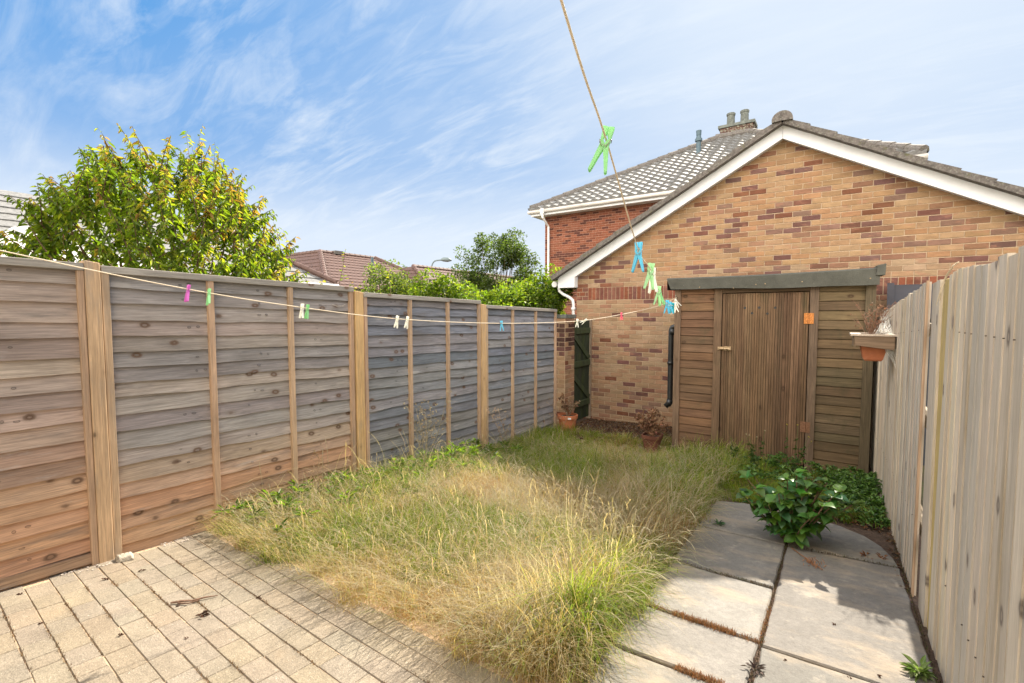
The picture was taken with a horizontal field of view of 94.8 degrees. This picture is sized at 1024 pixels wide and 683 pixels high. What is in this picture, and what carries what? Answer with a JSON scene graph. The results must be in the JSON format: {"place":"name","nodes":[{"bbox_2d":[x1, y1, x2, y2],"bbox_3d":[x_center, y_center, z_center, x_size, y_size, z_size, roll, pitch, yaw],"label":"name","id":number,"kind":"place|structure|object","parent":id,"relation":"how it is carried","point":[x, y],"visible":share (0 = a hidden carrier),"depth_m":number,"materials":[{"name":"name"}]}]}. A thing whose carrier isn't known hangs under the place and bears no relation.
{"place":"outdoors","nodes":[
{"label":"outdoors","id":0,"kind":"place"},
{"bbox_2d":[0,525,579,682],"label":"block paving","id":1,"kind":"structure","parent":0,"point":[160,653],"depth_m":2.17,"materials":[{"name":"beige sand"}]},
{"bbox_2d":[59,536,188,575],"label":"gravel crumbs","id":2,"kind":"object","parent":1,"relation":"on","point":[165,543],"visible":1,"depth_m":2.81,"materials":[{"name":"beige gravel"}]},
{"bbox_2d":[115,552,133,562],"bbox_3d":[-2.378,1.323,2.889,0.091,0.028,0.082,-3,4,-40],"label":"white stone","id":3,"kind":"object","parent":1,"relation":"on","point":[124,557],"visible":1,"depth_m":2.88,"materials":[{"name":"white stone"}]},
{"bbox_2d":[170,595,217,603],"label":"twig","id":4,"kind":"object","parent":1,"relation":"on","point":[186,601],"visible":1,"depth_m":2.40,"materials":[{"name":"brown wood"}]},
{"bbox_2d":[195,610,209,616],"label":"dead leaf","id":5,"kind":"object","parent":1,"relation":"on","point":[205,612],"visible":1,"depth_m":2.29,"materials":[{"name":"brown plant"}]},
{"bbox_2d":[1,555,429,682],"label":"paving debris","id":6,"kind":"object","parent":1,"relation":"on","point":[160,597],"visible":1,"depth_m":2.27,"materials":[{"name":"brown plant"}]},
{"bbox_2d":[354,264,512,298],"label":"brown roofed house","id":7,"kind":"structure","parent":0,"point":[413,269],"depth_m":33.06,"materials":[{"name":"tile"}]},
{"bbox_2d":[0,0,1023,286],"label":"sky","id":8,"kind":"structure","parent":0,"point":[405,131],"materials":[{"name":"blue"}]},
{"bbox_2d":[582,500,935,682],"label":"slab path","id":9,"kind":"structure","parent":0,"point":[874,631],"depth_m":2.30,"materials":[{"name":"grey concrete"}]},
{"bbox_2d":[647,600,772,682],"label":"dried moss","id":10,"kind":"object","parent":9,"relation":"on","point":[714,627],"visible":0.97,"depth_m":2.15,"materials":[{"name":"brown plant"}]},
{"bbox_2d":[713,519,724,525],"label":"weed","id":11,"kind":"object","parent":9,"relation":"on","point":[717,522],"visible":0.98,"depth_m":3.44,"materials":[{"name":"green plant"}]},
{"bbox_2d":[740,657,765,675],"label":"weed","id":12,"kind":"object","parent":9,"relation":"on","point":[759,667],"visible":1,"depth_m":1.90,"materials":[{"name":"grey plant"}]},
{"bbox_2d":[580,503,940,682],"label":"joint debris","id":13,"kind":"object","parent":9,"relation":"on","point":[908,591],"visible":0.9,"depth_m":2.56,"materials":[{"name":"soil"}]},
{"bbox_2d":[580,504,942,682],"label":"slab joints","id":14,"kind":"object","parent":9,"relation":"on","point":[879,539],"depth_m":2.42,"materials":[{"name":"soil"}]},
{"bbox_2d":[736,468,865,548],"bbox_3d":[1.873,1.100,3.130,0.593,0.497,0.627,-2,4,-25],"label":"broad leaved shrub","id":15,"kind":"object","parent":9,"relation":"on","point":[796,518],"visible":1,"depth_m":3.04,"materials":[{"name":"green plant"}]},
{"bbox_2d":[792,548,825,569],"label":"dry stalk","id":16,"kind":"object","parent":9,"relation":"on","point":[810,562],"visible":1,"depth_m":2.83,"materials":[{"name":"brown plant"}]},
{"bbox_2d":[898,653,937,682],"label":"weed","id":17,"kind":"object","parent":9,"relation":"on","point":[923,670],"visible":1,"depth_m":1.87,"materials":[{"name":"green plant"}]},
{"bbox_2d":[887,283,932,465],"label":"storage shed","id":18,"kind":"structure","parent":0,"point":[896,293],"depth_m":5.71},
{"bbox_2d":[921,465,924,507],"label":"ground","id":19,"kind":"structure","parent":0,"point":[922,487],"depth_m":4.55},
{"bbox_2d":[0,226,153,269],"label":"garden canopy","id":20,"kind":"object","parent":19,"relation":"on","point":[21,229],"visible":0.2,"depth_m":6.91,"materials":[{"name":"white fabric"}]},
{"bbox_2d":[0,123,309,282],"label":"bushy tree","id":21,"kind":"object","parent":19,"relation":"on","point":[233,216],"visible":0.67,"depth_m":3.90,"materials":[{"name":"green plant"}]},
{"bbox_2d":[0,190,339,285],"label":"pale tiled outbuilding","id":22,"kind":"structure","parent":19,"relation":"on","point":[9,212],"depth_m":10.97,"materials":[{"name":"tile"}]},
{"bbox_2d":[0,256,556,591],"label":"panel fence","id":23,"kind":"object","parent":19,"relation":"on","point":[134,414],"visible":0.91,"depth_m":3.31,"materials":[{"name":"brown wood"}]},
{"bbox_2d":[285,249,392,292],"bbox_3d":[-2.838,-0.159,7.585,2.923,2.464,2.777,-1,4,-23],"label":"yellow green bush","id":24,"kind":"object","parent":19,"relation":"on","point":[348,277],"visible":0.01,"depth_m":7.24,"materials":[{"name":"green plant"}]},
{"bbox_2d":[286,249,413,293],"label":"brown roofed house","id":25,"kind":"structure","parent":19,"relation":"on","point":[328,263],"depth_m":29.22,"materials":[{"name":"tile"}]},
{"bbox_2d":[358,258,427,295],"bbox_3d":[-2.589,-0.210,10.270,1.700,3.233,2.024,2,4,34],"label":"loose bush","id":26,"kind":"object","parent":19,"relation":"on","point":[400,286],"visible":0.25,"depth_m":9.90,"materials":[{"name":"green plant"}]},
{"bbox_2d":[431,257,451,265],"bbox_3d":[-5.682,-3.310,37.931,1.704,6.862,0.380,0,3,1],"label":"street lamp","id":27,"kind":"object","parent":19,"relation":"on","point":[445,259],"visible":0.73,"depth_m":37.65,"materials":[{"name":"grey metal"}]},
{"bbox_2d":[407,268,482,299],"bbox_3d":[-1.081,0.128,7.312,1.388,2.530,1.700,2,4,34],"label":"hedge bush","id":28,"kind":"object","parent":19,"relation":"on","point":[453,290],"visible":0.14,"depth_m":7.17,"materials":[{"name":"green plant"}]},
{"bbox_2d":[449,227,542,300],"bbox_3d":[-0.690,-2.208,22.023,4.164,6.114,4.514,-1,4,-22],"label":"birch tree","id":29,"kind":"object","parent":19,"relation":"on","point":[508,254],"visible":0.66,"depth_m":20.88,"materials":[{"name":"green plant"}]},
{"bbox_2d":[465,277,539,307],"bbox_3d":[-0.297,0.115,8.561,1.498,2.563,1.547,2,4,34],"label":"hedge bush","id":30,"kind":"object","parent":19,"relation":"on","point":[499,296],"visible":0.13,"depth_m":8.41,"materials":[{"name":"green plant"}]},
{"bbox_2d":[508,263,576,313],"bbox_3d":[0.595,-0.083,9.399,1.447,2.974,1.389,-1,3,-12],"label":"hedge bush","id":31,"kind":"object","parent":19,"relation":"on","point":[549,296],"visible":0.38,"depth_m":9.17,"materials":[{"name":"green plant"}]},
{"bbox_2d":[557,314,575,426],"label":"brick pier","id":32,"kind":"structure","parent":19,"relation":"on","point":[565,355],"depth_m":7.57,"materials":[{"name":"brick"}]},
{"bbox_2d":[527,109,928,319],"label":"red brick house","id":33,"kind":"structure","parent":19,"relation":"on","point":[579,221],"depth_m":15.81,"materials":[{"name":"tile"}]},
{"bbox_2d":[576,418,920,598],"bbox_3d":[1.239,1.383,4.710,4.350,0.516,6.640,2,4,34],"label":"soil bed","id":34,"kind":"object","parent":19,"relation":"on","point":[842,523],"visible":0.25,"depth_m":3.83,"materials":[{"name":"brown soil"}]},
{"bbox_2d":[209,438,522,535],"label":"edge weeds","id":35,"kind":"object","parent":34,"relation":"on","point":[344,474],"visible":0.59,"depth_m":3.99,"materials":[{"name":"green plant"}]},
{"bbox_2d":[403,391,451,465],"bbox_3d":[-0.819,0.922,4.673,0.507,0.861,0.324,-1,3,-18],"label":"seeding weed","id":36,"kind":"object","parent":34,"relation":"on","point":[426,437],"visible":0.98,"depth_m":4.67,"materials":[{"name":"brown plant"}]},
{"bbox_2d":[266,434,732,678],"bbox_3d":[0.342,1.375,4.510,2.830,0.356,4.700,2,4,34],"label":"lawn thatch","id":37,"kind":"object","parent":34,"relation":"on","point":[515,547],"depth_m":3.04,"materials":[{"name":"beige plant"}]},
{"bbox_2d":[309,449,326,494],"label":"seeding weed","id":38,"kind":"object","parent":37,"relation":"on","point":[316,480],"visible":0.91,"depth_m":3.77,"materials":[{"name":"beige plant"}]},
{"bbox_2d":[546,397,580,436],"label":"seeding weed","id":39,"kind":"object","parent":37,"relation":"on","point":[561,409],"visible":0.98,"depth_m":6.47,"materials":[{"name":"brown plant"}]},
{"bbox_2d":[641,432,662,452],"bbox_3d":[1.756,1.272,5.902,0.228,0.220,0.228,2,4,34],"label":"square pot","id":40,"kind":"object","parent":37,"relation":"on","point":[647,438],"visible":0.77,"depth_m":5.83,"materials":[{"name":"ceramic"}]},
{"bbox_2d":[633,407,670,435],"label":"dead shrub","id":41,"kind":"object","parent":40,"relation":"in","point":[651,422],"visible":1,"depth_m":5.86,"materials":[{"name":"brown plant"}]},
{"bbox_2d":[728,438,742,461],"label":"flowering weed","id":42,"kind":"object","parent":37,"relation":"on","point":[736,451],"visible":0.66,"depth_m":5.08,"materials":[{"name":"green plant"}]},
{"bbox_2d":[487,407,511,449],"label":"seeding weed","id":43,"kind":"object","parent":34,"relation":"on","point":[498,423],"visible":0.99,"depth_m":5.61,"materials":[{"name":"brown plant"}]},
{"bbox_2d":[166,419,889,682],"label":"long grass","id":44,"kind":"structure","parent":34,"relation":"on","point":[611,582],"depth_m":2.98,"materials":[{"name":"green plant"}]},
{"bbox_2d":[557,412,577,430],"bbox_3d":[0.856,1.258,7.265,0.316,0.270,0.316,2,4,34],"label":"terracotta pot","id":45,"kind":"object","parent":34,"relation":"on","point":[571,418],"visible":0.74,"depth_m":7.16,"materials":[{"name":"ceramic"}]},
{"bbox_2d":[558,393,579,415],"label":"dead pot plant","id":46,"kind":"object","parent":45,"relation":"on","point":[565,404],"visible":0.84,"depth_m":7.24,"materials":[{"name":"brown plant"}]},
{"bbox_2d":[554,418,671,448],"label":"leaf litter","id":47,"kind":"object","parent":34,"relation":"on","point":[618,424],"visible":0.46,"depth_m":7.53,"materials":[{"name":"brown plant"}]},
{"bbox_2d":[746,431,764,468],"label":"flowering weed","id":48,"kind":"object","parent":34,"relation":"on","point":[752,453],"visible":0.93,"depth_m":4.92,"materials":[{"name":"green plant"}]},
{"bbox_2d":[781,424,811,474],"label":"flowering weed","id":49,"kind":"object","parent":34,"relation":"on","point":[794,465],"visible":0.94,"depth_m":4.67,"materials":[{"name":"green plant"}]},
{"bbox_2d":[734,452,890,528],"bbox_3d":[2.695,1.271,4.345,1.251,0.227,1.696,2,4,34],"label":"ground cover","id":50,"kind":"object","parent":34,"relation":"on","point":[849,480],"visible":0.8,"depth_m":4.21,"materials":[{"name":"green plant"}]},
{"bbox_2d":[832,515,916,594],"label":"dry litter","id":51,"kind":"object","parent":34,"relation":"on","point":[894,541],"visible":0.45,"depth_m":3.31,"materials":[{"name":"brown plant"}]},
{"bbox_2d":[667,263,885,473],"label":"garden shed","id":52,"kind":"structure","parent":19,"relation":"on","point":[770,355],"depth_m":5.24,"materials":[{"name":"brown wood"}]},
{"bbox_2d":[0,0,677,323],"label":"washing line","id":53,"kind":"object","parent":52,"relation":"attached to","point":[575,47],"visible":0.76,"depth_m":1.82,"materials":[{"name":"fabric"}]},
{"bbox_2d":[184,284,190,301],"bbox_3d":[-1.541,-0.229,2.237,0.033,0.082,0.014,-3,-10,38],"label":"clothes peg","id":54,"kind":"object","parent":53,"relation":"attached to","point":[188,290],"visible":1,"depth_m":2.23,"materials":[{"name":"plastic"}]},
{"bbox_2d":[206,288,210,305],"bbox_3d":[-1.478,-0.218,2.295,0.033,0.082,0.014,-18,-20,38],"label":"clothes peg","id":55,"kind":"object","parent":53,"relation":"attached to","point":[208,296],"visible":1,"depth_m":2.29,"materials":[{"name":"green plastic"}]},
{"bbox_2d":[299,304,303,317],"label":"clothes peg","id":56,"kind":"object","parent":53,"relation":"hanging from","point":[301,311],"visible":1,"depth_m":2.61,"materials":[{"name":"white plastic"}]},
{"bbox_2d":[304,304,309,318],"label":"clothes peg","id":57,"kind":"object","parent":53,"relation":"hanging from","point":[306,316],"visible":1,"depth_m":2.63,"materials":[{"name":"green plastic"}]},
{"bbox_2d":[394,315,398,327],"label":"clothes peg","id":58,"kind":"object","parent":53,"relation":"hanging from","point":[396,322],"visible":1,"depth_m":3.05,"materials":[{"name":"white plastic"}]},
{"bbox_2d":[404,316,408,328],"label":"clothes peg","id":59,"kind":"object","parent":53,"relation":"hanging from","point":[406,322],"visible":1,"depth_m":3.10,"materials":[{"name":"white plastic"}]},
{"bbox_2d":[588,125,614,174],"bbox_3d":[0.138,-0.290,0.713,0.029,0.072,0.013,15,-1,12],"label":"clothes peg","id":60,"kind":"object","parent":53,"relation":"attached to","point":[603,147],"visible":1,"depth_m":0.71,"materials":[{"name":"green plastic"}]},
{"bbox_2d":[631,242,643,272],"bbox_3d":[0.337,-0.225,1.256,0.033,0.082,0.014,1,-6,27],"label":"clothes peg","id":61,"kind":"object","parent":53,"relation":"attached to","point":[638,255],"visible":0.99,"depth_m":1.25,"materials":[{"name":"blue plastic"}]},
{"bbox_2d":[643,263,654,289],"bbox_3d":[0.428,-0.202,1.459,0.033,0.082,0.014,6,0,-7],"label":"clothes peg","id":62,"kind":"object","parent":53,"relation":"hanging from","point":[650,274],"visible":0.99,"depth_m":1.46,"materials":[{"name":"green plastic"}]},
{"bbox_2d":[648,268,657,293],"bbox_3d":[0.458,-0.199,1.534,0.014,0.082,0.033,1,-4,-41],"label":"clothes peg","id":63,"kind":"object","parent":53,"relation":"hanging from","point":[655,285],"visible":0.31,"depth_m":1.53,"materials":[{"name":"white plastic"}]},
{"bbox_2d":[653,286,660,304],"bbox_3d":[0.609,-0.191,1.962,0.032,0.080,0.014,4,2,9],"label":"clothes peg","id":64,"kind":"object","parent":53,"relation":"hanging from","point":[658,294],"visible":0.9,"depth_m":1.96,"materials":[{"name":"green plastic"}]},
{"bbox_2d":[658,289,664,305],"bbox_3d":[0.638,-0.192,2.027,0.014,0.078,0.031,-8,-5,-30],"label":"clothes peg","id":65,"kind":"object","parent":53,"relation":"hanging from","point":[662,300],"visible":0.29,"depth_m":2.02,"materials":[{"name":"green plastic"}]},
{"bbox_2d":[664,300,668,313],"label":"clothes peg","id":66,"kind":"object","parent":53,"relation":"attached to","point":[667,305],"visible":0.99,"depth_m":2.79,"materials":[{"name":"blue plastic"}]},
{"bbox_2d":[669,302,672,313],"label":"clothes peg","id":67,"kind":"object","parent":53,"relation":"hanging from","point":[670,305],"visible":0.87,"depth_m":3.13,"materials":[{"name":"blue plastic"}]},
{"bbox_2d":[717,292,813,464],"bbox_3d":[2.832,0.399,5.335,0.950,1.892,0.068,2,4,34],"label":"door","id":68,"kind":"structure","parent":52,"relation":"in","point":[764,347],"depth_m":5.32,"materials":[{"name":"brown wood"}]},
{"bbox_2d":[550,110,1023,426],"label":"brick garage","id":69,"kind":"structure","parent":19,"relation":"on","point":[784,192],"depth_m":6.73,"materials":[{"name":"brick"}]},
{"bbox_2d":[574,319,591,420],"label":"garden gate","id":70,"kind":"structure","parent":69,"relation":"attached to","point":[582,359],"depth_m":8.27,"materials":[{"name":"green wood"}]},
{"bbox_2d":[663,324,673,407],"bbox_3d":[2.125,0.327,6.203,0.228,1.122,0.094,1,4,24],"label":"black drainpipe","id":71,"kind":"object","parent":69,"relation":"attached to","point":[668,402],"visible":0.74,"depth_m":6.20,"materials":[{"name":"plastic"}]},
{"bbox_2d":[869,245,1023,682],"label":"closeboard fence","id":72,"kind":"object","parent":19,"relation":"on","point":[966,521],"visible":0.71,"depth_m":1.72,"materials":[{"name":"brown wood"}]},
{"bbox_2d":[849,332,896,350],"bbox_3d":[2.805,-0.004,3.673,0.275,0.117,0.380,2,4,34],"label":"fence shelf","id":73,"kind":"object","parent":72,"relation":"attached to","point":[884,341],"visible":0.97,"depth_m":3.52,"materials":[{"name":"brown wood"}]},
{"bbox_2d":[860,336,886,360],"bbox_3d":[2.810,0.055,3.664,0.191,0.180,0.293,2,4,34],"label":"terracotta planter","id":74,"kind":"object","parent":73,"relation":"hanging from","point":[871,354],"visible":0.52,"depth_m":3.57,"materials":[{"name":"ceramic"}]},
{"bbox_2d":[850,300,896,333],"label":"dried stems","id":75,"kind":"object","parent":74,"relation":"in","point":[870,329],"visible":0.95,"depth_m":3.63,"materials":[{"name":"brown plant"}]},
{"bbox_2d":[875,315,896,368],"bbox_3d":[3.027,-0.039,3.870,0.132,0.435,0.997,2,4,34],"label":"cobweb","id":76,"kind":"object","parent":72,"relation":"attached to","point":[884,329],"visible":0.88,"depth_m":3.64,"materials":[{"name":"fabric"}]},
{"bbox_2d":[936,261,958,304],"bbox_3d":[1.769,-0.231,1.919,0.012,0.162,0.282,2,4,30],"label":"dry fibre","id":77,"kind":"object","parent":72,"relation":"hanging from","point":[944,280],"visible":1,"depth_m":1.95,"materials":[{"name":"beige plant"}]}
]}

